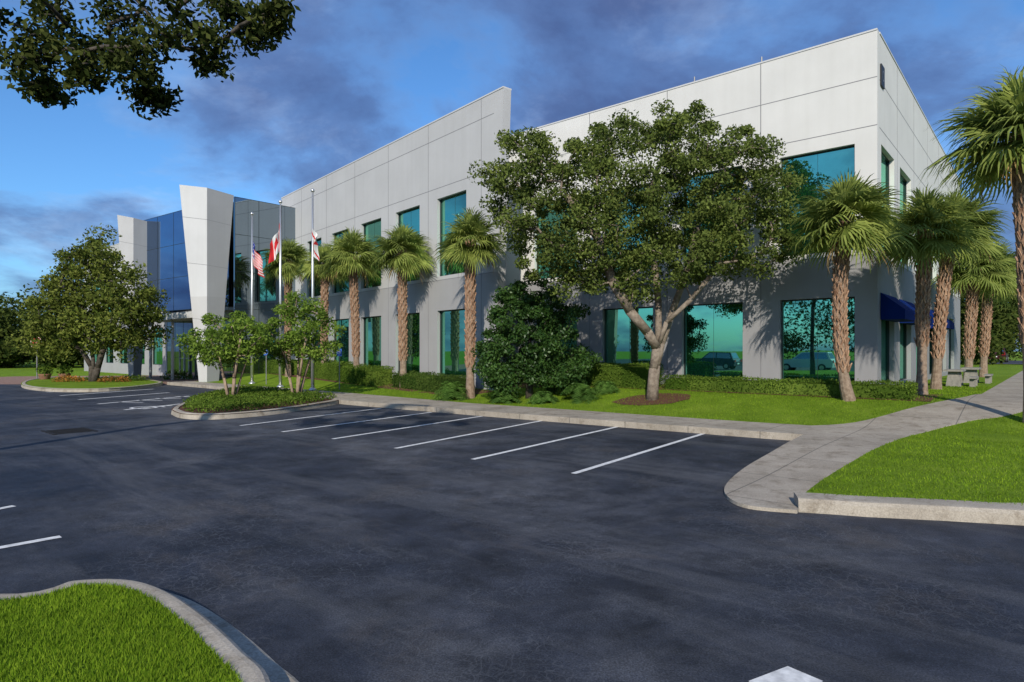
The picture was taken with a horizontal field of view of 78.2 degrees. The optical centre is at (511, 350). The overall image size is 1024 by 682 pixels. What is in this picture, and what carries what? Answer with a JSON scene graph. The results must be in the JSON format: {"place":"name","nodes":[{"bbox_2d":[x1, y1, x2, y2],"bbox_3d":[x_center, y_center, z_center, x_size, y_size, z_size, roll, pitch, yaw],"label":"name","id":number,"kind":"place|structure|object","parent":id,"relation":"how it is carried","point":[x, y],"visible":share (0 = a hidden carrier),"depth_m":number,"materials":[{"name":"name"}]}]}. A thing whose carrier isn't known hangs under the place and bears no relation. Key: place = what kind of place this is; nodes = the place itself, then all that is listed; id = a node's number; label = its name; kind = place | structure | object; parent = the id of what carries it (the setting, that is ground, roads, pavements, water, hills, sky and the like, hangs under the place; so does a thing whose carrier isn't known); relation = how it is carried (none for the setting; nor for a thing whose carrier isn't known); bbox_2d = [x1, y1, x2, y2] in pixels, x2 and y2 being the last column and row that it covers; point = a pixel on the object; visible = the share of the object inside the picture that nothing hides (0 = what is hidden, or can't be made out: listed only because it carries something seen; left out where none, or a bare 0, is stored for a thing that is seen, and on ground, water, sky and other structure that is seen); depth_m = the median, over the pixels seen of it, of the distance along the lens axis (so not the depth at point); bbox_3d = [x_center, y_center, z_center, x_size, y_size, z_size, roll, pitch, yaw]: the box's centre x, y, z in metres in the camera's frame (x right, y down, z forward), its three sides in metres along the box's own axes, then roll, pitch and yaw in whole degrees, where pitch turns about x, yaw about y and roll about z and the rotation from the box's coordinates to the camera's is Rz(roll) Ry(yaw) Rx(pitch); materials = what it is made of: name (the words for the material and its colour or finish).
{"place":"outdoors","nodes":[
{"label":"outdoors","id":0,"kind":"place"},
{"bbox_2d":[21,377,161,388],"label":"entrance island","id":1,"kind":"structure","parent":0,"point":[48,383],"depth_m":31.47,"materials":[{"name":"green plant"}]},
{"bbox_2d":[51,375,87,381],"bbox_3d":[-23.577,1.518,33.500,1.848,0.408,1.139,0,0,0],"label":"flower mound","id":2,"kind":"object","parent":1,"relation":"on","point":[71,378],"visible":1,"depth_m":33.33,"materials":[{"name":"orange plant"}]},
{"bbox_2d":[5,223,172,381],"bbox_3d":[-22.412,-2.540,33.773,9.738,8.534,5.369,0,0,19],"label":"broadleaf tree","id":3,"kind":"object","parent":1,"relation":"on","point":[74,299],"visible":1,"depth_m":32.48,"materials":[{"name":"green plant"}]},
{"bbox_2d":[97,375,131,381],"bbox_3d":[-20.955,1.515,33.182,1.871,0.419,1.153,0,0,0],"label":"flower mound","id":4,"kind":"object","parent":1,"relation":"on","point":[106,378],"visible":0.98,"depth_m":33.02,"materials":[{"name":"orange plant"}]},
{"bbox_2d":[114,374,149,380],"bbox_3d":[-20.790,1.516,34.501,1.895,0.402,1.179,0,0,0],"label":"flower mound","id":5,"kind":"object","parent":1,"relation":"on","point":[140,377],"visible":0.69,"depth_m":34.41,"materials":[{"name":"green plant"}]},
{"bbox_2d":[0,375,198,383],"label":"entrance plaza","id":6,"kind":"structure","parent":0,"point":[13,380],"depth_m":38.44,"materials":[{"name":"brick"}]},
{"bbox_2d":[35,364,53,378],"bbox_3d":[-26.689,1.275,36.001,0.819,1.042,0.897,0,0,0],"label":"planter pot","id":7,"kind":"object","parent":6,"relation":"on","point":[47,371],"visible":0.98,"depth_m":35.89,"materials":[{"name":"ceramic"}]},
{"bbox_2d":[56,364,73,378],"bbox_3d":[-25.906,1.301,36.477,0.820,0.990,0.835,0,0,0],"label":"planter pot","id":8,"kind":"object","parent":6,"relation":"on","point":[65,368],"visible":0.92,"depth_m":36.39,"materials":[{"name":"ceramic"}]},
{"bbox_2d":[159,369,194,379],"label":"shrub","id":9,"kind":"object","parent":6,"relation":"on","point":[179,374],"visible":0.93,"depth_m":38.38,"materials":[{"name":"green plant"}]},
{"bbox_2d":[0,580,242,681],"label":"foreground lawn","id":10,"kind":"structure","parent":0,"point":[104,661],"depth_m":3.49,"materials":[{"name":"green plant"}]},
{"bbox_2d":[0,0,301,120],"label":"overhanging oak","id":11,"kind":"object","parent":10,"relation":"on","point":[123,53],"visible":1,"depth_m":6.52,"materials":[{"name":"green plant"}]},
{"bbox_2d":[167,381,810,440],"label":"pavement","id":12,"kind":"structure","parent":0,"point":[777,431],"depth_m":15.98,"materials":[{"name":"concrete"}]},
{"bbox_2d":[0,351,1022,376],"bbox_3d":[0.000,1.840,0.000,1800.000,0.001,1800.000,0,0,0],"label":"ground","id":13,"kind":"structure","parent":0,"point":[27,370],"depth_m":54.08,"materials":[{"name":"green plant"}]},
{"bbox_2d":[0,280,83,367],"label":"woodland","id":14,"kind":"object","parent":13,"relation":"on","point":[10,320],"visible":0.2,"depth_m":67.40,"materials":[{"name":"green plant"}]},
{"bbox_2d":[84,28,959,389],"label":"office building","id":15,"kind":"structure","parent":13,"relation":"on","point":[826,112],"depth_m":23.68,"materials":[{"name":"paint"}]},
{"bbox_2d":[106,347,112,362],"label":"window","id":16,"kind":"structure","parent":15,"relation":"in","point":[108,360],"depth_m":51.82,"materials":[{"name":"teal glass"}]},
{"bbox_2d":[121,341,127,363],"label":"window","id":17,"kind":"structure","parent":15,"relation":"in","point":[124,351],"depth_m":49.59,"materials":[{"name":"teal glass"}]},
{"bbox_2d":[153,329,162,364],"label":"window","id":18,"kind":"structure","parent":15,"relation":"in","point":[157,355],"depth_m":45.20,"materials":[{"name":"teal glass"}]},
{"bbox_2d":[179,342,183,377],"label":"entrance door","id":19,"kind":"structure","parent":15,"relation":"in","point":[181,360],"depth_m":40.15,"materials":[{"name":"teal glass"}]},
{"bbox_2d":[184,344,188,375],"bbox_3d":[-20.459,0.515,39.612,0.556,2.530,0.488,0,0,0],"label":"entrance door","id":20,"kind":"structure","parent":15,"relation":"in","point":[186,363],"depth_m":39.66,"materials":[{"name":"teal glass"}]},
{"bbox_2d":[309,239,320,296],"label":"window","id":21,"kind":"structure","parent":15,"relation":"in","point":[316,291],"depth_m":35.25,"materials":[{"name":"teal glass"}]},
{"bbox_2d":[334,230,348,292],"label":"window","id":22,"kind":"structure","parent":15,"relation":"in","point":[342,288],"depth_m":32.73,"materials":[{"name":"teal glass"}]},
{"bbox_2d":[334,319,348,361],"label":"window","id":23,"kind":"structure","parent":15,"relation":"in","point":[344,339],"depth_m":32.46,"materials":[{"name":"teal glass"}]},
{"bbox_2d":[364,219,380,287],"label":"window","id":24,"kind":"structure","parent":15,"relation":"in","point":[372,229],"depth_m":30.08,"materials":[{"name":"teal glass"}]},
{"bbox_2d":[364,316,380,366],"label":"window","id":25,"kind":"structure","parent":15,"relation":"in","point":[372,325],"depth_m":30.15,"materials":[{"name":"teal glass"}]},
{"bbox_2d":[398,206,419,281],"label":"window","id":26,"kind":"structure","parent":15,"relation":"in","point":[412,216],"depth_m":27.44,"materials":[{"name":"teal glass"}]},
{"bbox_2d":[398,313,419,372],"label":"window","id":27,"kind":"structure","parent":15,"relation":"in","point":[413,324],"depth_m":27.31,"materials":[{"name":"teal glass"}]},
{"bbox_2d":[440,191,465,275],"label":"window","id":28,"kind":"structure","parent":15,"relation":"in","point":[450,206],"depth_m":25.17,"materials":[{"name":"teal glass"}]},
{"bbox_2d":[440,309,465,376],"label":"window","id":29,"kind":"structure","parent":15,"relation":"in","point":[452,324],"depth_m":25.06,"materials":[{"name":"teal glass"}]},
{"bbox_2d":[537,204,576,278],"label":"window","id":30,"kind":"structure","parent":15,"relation":"in","point":[550,215],"depth_m":26.29,"materials":[{"name":"teal glass"}]},
{"bbox_2d":[538,311,576,369],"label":"window","id":31,"kind":"structure","parent":15,"relation":"in","point":[574,343],"depth_m":25.56,"materials":[{"name":"teal glass"}]},
{"bbox_2d":[605,185,648,271],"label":"window","id":32,"kind":"structure","parent":15,"relation":"in","point":[638,215],"depth_m":23.82,"materials":[{"name":"teal glass"}]},
{"bbox_2d":[605,307,652,365],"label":"window","id":33,"kind":"structure","parent":15,"relation":"in","point":[625,343],"depth_m":23.94,"materials":[{"name":"teal glass"}]},
{"bbox_2d":[684,167,742,263],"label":"window","id":34,"kind":"structure","parent":15,"relation":"in","point":[702,224],"depth_m":21.71,"materials":[{"name":"teal glass"}]},
{"bbox_2d":[684,302,742,379],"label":"window","id":35,"kind":"structure","parent":15,"relation":"in","point":[713,333],"depth_m":21.69,"materials":[{"name":"teal glass"}]},
{"bbox_2d":[781,145,854,253],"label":"window","id":36,"kind":"structure","parent":15,"relation":"in","point":[826,165],"depth_m":19.55,"materials":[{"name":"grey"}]},
{"bbox_2d":[781,297,854,382],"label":"window","id":37,"kind":"structure","parent":15,"relation":"in","point":[807,350],"depth_m":19.66,"materials":[{"name":"teal glass"}]},
{"bbox_2d":[881,152,888,243],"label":"window","id":38,"kind":"structure","parent":15,"relation":"in","point":[884,161],"depth_m":20.03,"materials":[{"name":"teal glass"}]},
{"bbox_2d":[881,320,888,383],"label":"window","id":39,"kind":"structure","parent":15,"relation":"in","point":[884,324],"depth_m":20.03,"materials":[{"name":"teal glass"}]},
{"bbox_2d":[900,174,906,262],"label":"window","id":40,"kind":"structure","parent":15,"relation":"in","point":[903,183],"depth_m":22.46,"materials":[{"name":"teal glass"}]},
{"bbox_2d":[900,323,906,379],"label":"window","id":41,"kind":"structure","parent":15,"relation":"in","point":[903,327],"depth_m":22.61,"materials":[{"name":"teal glass"}]},
{"bbox_2d":[929,328,932,373],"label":"window","id":42,"kind":"structure","parent":15,"relation":"in","point":[931,330],"depth_m":27.68,"materials":[{"name":"teal glass"}]},
{"bbox_2d":[949,319,950,368],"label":"window","id":43,"kind":"structure","parent":15,"relation":"in","point":[949,319],"depth_m":32.86,"materials":[{"name":"teal glass"}]},
{"bbox_2d":[960,287,1022,364],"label":"woodland","id":44,"kind":"object","parent":13,"relation":"on","point":[1004,331],"visible":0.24,"depth_m":52.46,"materials":[{"name":"green plant"}]},
{"bbox_2d":[0,384,1023,681],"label":"parking lot","id":45,"kind":"structure","parent":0,"point":[314,552],"depth_m":5.66,"materials":[{"name":"black asphalt"}]},
{"bbox_2d":[0,535,60,548],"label":"parking line","id":46,"kind":"object","parent":45,"relation":"on","point":[27,542],"visible":1,"depth_m":5.91,"materials":[{"name":"paint"}]},
{"bbox_2d":[41,427,97,434],"bbox_3d":[-9.821,1.793,13.981,1.000,0.014,0.820,0,0,41],"label":"storm drain","id":47,"kind":"object","parent":45,"relation":"on","point":[68,431],"visible":1,"depth_m":13.90,"materials":[{"name":"black metal"}]},
{"bbox_2d":[21,377,162,391],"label":"entrance island kerb","id":48,"kind":"structure","parent":45,"relation":"on","point":[89,389],"depth_m":27.77,"materials":[{"name":"concrete"}]},
{"bbox_2d":[0,579,298,681],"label":"foreground kerb","id":49,"kind":"structure","parent":45,"relation":"on","point":[251,661],"depth_m":3.78,"materials":[{"name":"concrete"}]},
{"bbox_2d":[171,393,336,414],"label":"planted island","id":50,"kind":"structure","parent":45,"relation":"on","point":[211,411],"depth_m":18.01,"materials":[{"name":"green plant"}]},
{"bbox_2d":[173,310,277,395],"bbox_3d":[-9.479,0.175,20.938,3.505,3.064,2.476,0,0,0],"label":"crape myrtle","id":51,"kind":"object","parent":50,"relation":"on","point":[231,337],"visible":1,"depth_m":20.70,"materials":[{"name":"green plant"}]},
{"bbox_2d":[183,384,337,412],"bbox_3d":[-8.939,1.559,22.226,4.737,0.289,11.083,0,0,-27],"label":"ground cover","id":52,"kind":"object","parent":50,"relation":"on","point":[259,397],"visible":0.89,"depth_m":19.58,"materials":[{"name":"green plant"}]},
{"bbox_2d":[261,289,345,393],"bbox_3d":[-7.379,-0.216,22.128,3.328,3.845,2.110,0,0,25],"label":"crape myrtle","id":53,"kind":"object","parent":50,"relation":"on","point":[300,338],"visible":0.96,"depth_m":22.01,"materials":[{"name":"green plant"}]},
{"bbox_2d":[171,397,338,419],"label":"island kerb","id":54,"kind":"structure","parent":45,"relation":"on","point":[209,416],"depth_m":17.15,"materials":[{"name":"concrete"}]},
{"bbox_2d":[240,408,380,425],"bbox_3d":[-5.253,1.796,17.230,0.095,0.001,5.079,0,0,29],"label":"parking line","id":55,"kind":"object","parent":45,"relation":"on","point":[307,417],"visible":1,"depth_m":16.78,"materials":[{"name":"paint"}]},
{"bbox_2d":[282,412,430,431],"bbox_3d":[-3.689,1.796,16.037,0.095,0.001,5.162,0,0,32],"label":"parking line","id":56,"kind":"object","parent":45,"relation":"on","point":[353,422],"visible":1,"depth_m":15.62,"materials":[{"name":"paint"}]},
{"bbox_2d":[332,416,480,438],"bbox_3d":[-2.223,1.796,14.943,0.095,0.001,5.224,0,0,33],"label":"parking line","id":57,"kind":"object","parent":45,"relation":"on","point":[402,428],"visible":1,"depth_m":14.43,"materials":[{"name":"paint"}]},
{"bbox_2d":[397,421,538,447],"bbox_3d":[-0.641,1.796,13.850,0.095,0.001,5.532,0,0,33],"label":"parking line","id":58,"kind":"object","parent":45,"relation":"on","point":[464,435],"visible":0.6,"depth_m":13.25,"materials":[{"name":"paint"}]},
{"bbox_2d":[473,427,615,459],"bbox_3d":[0.938,1.796,12.602,0.095,0.001,5.493,0,0,35],"label":"parking line","id":59,"kind":"object","parent":45,"relation":"on","point":[540,444],"visible":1,"depth_m":11.98,"materials":[{"name":"paint"}]},
{"bbox_2d":[573,434,702,473],"bbox_3d":[2.564,1.796,11.443,0.095,0.001,5.638,0,0,36],"label":"parking line","id":60,"kind":"object","parent":45,"relation":"on","point":[599,465],"visible":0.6,"depth_m":10.73,"materials":[{"name":"paint"}]},
{"bbox_2d":[749,666,821,681],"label":"arrow marking","id":61,"kind":"object","parent":45,"relation":"on","point":[787,674],"visible":1,"depth_m":3.46,"materials":[{"name":"paint"}]},
{"bbox_2d":[794,492,1023,525],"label":"kerb","id":62,"kind":"structure","parent":45,"relation":"on","point":[935,509],"depth_m":6.76,"materials":[{"name":"concrete"}]},
{"bbox_2d":[0,0,1023,350],"label":"sky","id":63,"kind":"structure","parent":0,"point":[354,78],"materials":[{"name":"blue"}]},
{"bbox_2d":[196,363,1022,424],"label":"lawn","id":64,"kind":"structure","parent":0,"point":[1001,373],"depth_m":17.45,"materials":[{"name":"green plant"}]},
{"bbox_2d":[249,212,255,383],"bbox_3d":[-12.746,-2.553,30.900,0.320,8.434,0.312,0,0,0],"label":"flagpole","id":65,"kind":"object","parent":64,"relation":"on","point":[252,366],"visible":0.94,"depth_m":30.86,"materials":[{"name":"silver metal"}]},
{"bbox_2d":[252,242,264,277],"bbox_3d":[-12.417,-4.449,30.821,0.619,1.803,0.255,0,0,16],"label":"flag","id":66,"kind":"object","parent":65,"relation":"attached to","point":[257,262],"visible":1,"depth_m":30.83,"materials":[{"name":"multicoloured fabric"}]},
{"bbox_2d":[277,200,283,386],"bbox_3d":[-10.437,-2.542,28.400,0.320,8.455,0.312,0,0,0],"label":"flagpole","id":67,"kind":"object","parent":64,"relation":"on","point":[280,297],"visible":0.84,"depth_m":28.36,"materials":[{"name":"silver metal"}]},
{"bbox_2d":[268,223,279,263],"bbox_3d":[-10.692,-4.801,28.336,0.466,1.899,0.260,0,0,-14],"label":"flag","id":68,"kind":"object","parent":67,"relation":"attached to","point":[274,247],"visible":1,"depth_m":28.32,"materials":[{"name":"red fabric"}]},
{"bbox_2d":[309,188,316,389],"bbox_3d":[-8.349,-2.541,26.400,0.320,8.459,0.312,0,0,0],"label":"flagpole","id":69,"kind":"object","parent":64,"relation":"on","point":[312,296],"visible":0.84,"depth_m":26.36,"materials":[{"name":"silver metal"}]},
{"bbox_2d":[312,227,319,259],"bbox_3d":[-8.212,-4.497,26.363,0.292,1.706,0.206,0,0,-39],"label":"flag","id":70,"kind":"object","parent":69,"relation":"attached to","point":[314,238],"visible":1,"depth_m":26.36,"materials":[{"name":"white fabric"}]},
{"bbox_2d":[337,349,341,388],"bbox_3d":[-7.172,0.775,26.183,0.200,1.750,0.071,0,0,0],"label":"parking sign","id":71,"kind":"object","parent":64,"relation":"on","point":[339,353],"visible":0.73,"depth_m":26.18,"materials":[{"name":"blue metal"}]},
{"bbox_2d":[431,381,467,400],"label":"fern plant","id":72,"kind":"object","parent":64,"relation":"on","point":[450,390],"visible":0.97,"depth_m":20.92,"materials":[{"name":"green plant"}]},
{"bbox_2d":[434,206,507,398],"bbox_3d":[-1.395,-1.609,21.529,2.502,6.532,2.511,0,0,-36],"label":"cabbage palm","id":73,"kind":"object","parent":64,"relation":"on","point":[470,230],"visible":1,"depth_m":21.32,"materials":[{"name":"green plant"}]},
{"bbox_2d":[489,390,521,403],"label":"fern plant","id":74,"kind":"object","parent":64,"relation":"on","point":[502,398],"visible":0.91,"depth_m":19.67,"materials":[{"name":"green plant"}]},
{"bbox_2d":[470,272,602,398],"bbox_3d":[0.838,-0.470,20.471,4.389,4.142,2.579,0,0,0],"label":"magnolia tree","id":75,"kind":"object","parent":64,"relation":"on","point":[527,367],"visible":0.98,"depth_m":20.02,"materials":[{"name":"green plant"}]},
{"bbox_2d":[526,391,559,404],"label":"fern plant","id":76,"kind":"object","parent":64,"relation":"on","point":[542,397],"visible":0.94,"depth_m":19.34,"materials":[{"name":"green plant"}]},
{"bbox_2d":[560,383,601,403],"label":"fern plant","id":77,"kind":"object","parent":64,"relation":"on","point":[577,392],"visible":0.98,"depth_m":19.24,"materials":[{"name":"green plant"}]},
{"bbox_2d":[267,373,940,401],"bbox_3d":[-2.035,1.423,25.296,31.761,0.419,5.270,0,0,38],"label":"planting bed","id":78,"kind":"object","parent":64,"relation":"on","point":[480,391],"visible":0.25,"depth_m":22.43,"materials":[{"name":"brown soil"}]},
{"bbox_2d":[259,236,310,376],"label":"cabbage palm","id":79,"kind":"object","parent":78,"relation":"on","point":[293,254],"visible":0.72,"depth_m":32.56,"materials":[{"name":"green plant"}]},
{"bbox_2d":[263,359,307,374],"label":"hedge","id":80,"kind":"object","parent":78,"relation":"on","point":[272,366],"visible":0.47,"depth_m":34.68,"materials":[{"name":"green plant"}]},
{"bbox_2d":[296,242,348,363],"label":"cabbage palm","id":81,"kind":"object","parent":78,"relation":"on","point":[324,283],"visible":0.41,"depth_m":30.82,"materials":[{"name":"green plant"}]},
{"bbox_2d":[297,359,352,380],"bbox_3d":[-9.294,0.961,31.239,1.144,1.086,4.796,0,0,-41],"label":"hedge","id":82,"kind":"object","parent":78,"relation":"on","point":[326,371],"visible":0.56,"depth_m":30.25,"materials":[{"name":"green plant"}]},
{"bbox_2d":[318,226,384,367],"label":"cabbage palm","id":83,"kind":"object","parent":78,"relation":"on","point":[350,261],"visible":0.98,"depth_m":28.33,"materials":[{"name":"green plant"}]},
{"bbox_2d":[337,363,394,386],"bbox_3d":[-6.473,1.084,27.773,1.107,1.019,3.666,0,0,-40],"label":"hedge","id":84,"kind":"object","parent":78,"relation":"on","point":[369,375],"visible":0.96,"depth_m":26.97,"materials":[{"name":"green plant"}]},
{"bbox_2d":[369,222,437,386],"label":"cabbage palm","id":85,"kind":"object","parent":78,"relation":"on","point":[401,243],"visible":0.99,"depth_m":25.27,"materials":[{"name":"green plant"}]},
{"bbox_2d":[389,370,465,393],"bbox_3d":[-3.176,1.225,24.322,1.075,0.889,4.795,0,0,-39],"label":"hedge","id":86,"kind":"object","parent":78,"relation":"on","point":[422,381],"visible":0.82,"depth_m":24.21,"materials":[{"name":"green plant"}]},
{"bbox_2d":[571,361,663,388],"bbox_3d":[3.530,0.858,21.725,3.386,0.975,1.128,0,0,40],"label":"hedge","id":87,"kind":"object","parent":78,"relation":"on","point":[627,375],"visible":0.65,"depth_m":21.09,"materials":[{"name":"green plant"}]},
{"bbox_2d":[661,374,918,399],"bbox_3d":[7.620,1.032,18.206,6.979,0.570,0.961,0,0,41],"label":"hedge","id":88,"kind":"object","parent":78,"relation":"on","point":[907,390],"visible":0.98,"depth_m":17.70,"materials":[{"name":"green plant"}]},
{"bbox_2d":[876,185,990,394],"bbox_3d":[11.309,-1.611,17.195,2.640,5.704,2.650,0,0,16],"label":"cabbage palm","id":89,"kind":"object","parent":78,"relation":"on","point":[929,211],"visible":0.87,"depth_m":16.85,"materials":[{"name":"green plant"}]},
{"bbox_2d":[592,380,620,394],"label":"fern plant","id":90,"kind":"object","parent":64,"relation":"on","point":[603,386],"visible":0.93,"depth_m":20.15,"materials":[{"name":"green plant"}]},
{"bbox_2d":[467,98,813,400],"bbox_3d":[3.808,-3.106,18.606,10.356,9.265,4.852,0,0,0],"label":"oak tree","id":91,"kind":"object","parent":64,"relation":"on","point":[666,132],"visible":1,"depth_m":17.92,"materials":[{"name":"green plant"}]},
{"bbox_2d":[613,393,690,404],"bbox_3d":[4.118,1.444,18.593,2.340,0.258,1.601,0,0,0],"label":"mulch ring","id":92,"kind":"object","parent":64,"relation":"on","point":[676,397],"visible":0.91,"depth_m":18.51,"materials":[{"name":"brown soil"}]},
{"bbox_2d":[783,167,919,400],"bbox_3d":[8.686,-1.649,16.371,3.223,6.013,3.366,0,0,0],"label":"cabbage palm","id":93,"kind":"object","parent":64,"relation":"on","point":[838,230],"visible":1,"depth_m":15.96,"materials":[{"name":"green plant"}]},
{"bbox_2d":[930,369,978,386],"bbox_3d":[15.034,0.940,21.400,1.253,0.563,1.080,0,0,41],"label":"picnic table","id":94,"kind":"object","parent":64,"relation":"on","point":[954,377],"visible":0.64,"depth_m":21.09,"materials":[{"name":"concrete"}]},
{"bbox_2d":[897,186,1012,389],"bbox_3d":[13.634,-1.945,19.538,3.063,6.387,3.126,0,0,28],"label":"cabbage palm","id":95,"kind":"object","parent":64,"relation":"on","point":[942,303],"visible":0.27,"depth_m":19.42,"materials":[{"name":"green plant"}]},
{"bbox_2d":[930,244,1016,379],"bbox_3d":[18.329,-1.634,25.075,3.405,5.761,3.223,0,0,0],"label":"cabbage palm","id":96,"kind":"object","parent":64,"relation":"on","point":[974,280],"visible":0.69,"depth_m":24.79,"materials":[{"name":"green plant"}]},
{"bbox_2d":[961,367,992,383],"bbox_3d":[17.198,0.940,23.600,1.253,0.563,1.080,0,0,41],"label":"picnic table","id":97,"kind":"object","parent":64,"relation":"on","point":[970,371],"visible":0.59,"depth_m":23.30,"materials":[{"name":"concrete"}]},
{"bbox_2d":[950,241,1017,376],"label":"cabbage palm","id":98,"kind":"object","parent":64,"relation":"on","point":[985,330],"visible":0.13,"depth_m":28.37,"materials":[{"name":"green plant"}]},
{"bbox_2d":[724,371,1022,513],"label":"footpath","id":99,"kind":"structure","parent":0,"point":[777,478],"depth_m":11.20,"materials":[{"name":"concrete"}]},
{"bbox_2d":[806,411,1023,504],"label":"lawn","id":100,"kind":"structure","parent":0,"point":[1001,437],"depth_m":8.80,"materials":[{"name":"green plant"}]},
{"bbox_2d":[916,64,1023,422],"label":"cabbage palm","id":101,"kind":"object","parent":100,"relation":"on","point":[990,122],"visible":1,"depth_m":12.79,"materials":[{"name":"green plant"}]},
{"bbox_2d":[960,361,1022,363],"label":"side road","id":102,"kind":"structure","parent":0,"point":[1014,362],"depth_m":59.77,"materials":[{"name":"grey asphalt"}]},
{"bbox_2d":[989,348,1007,361],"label":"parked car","id":103,"kind":"object","parent":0,"point":[1005,355],"visible":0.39,"depth_m":60.15,"materials":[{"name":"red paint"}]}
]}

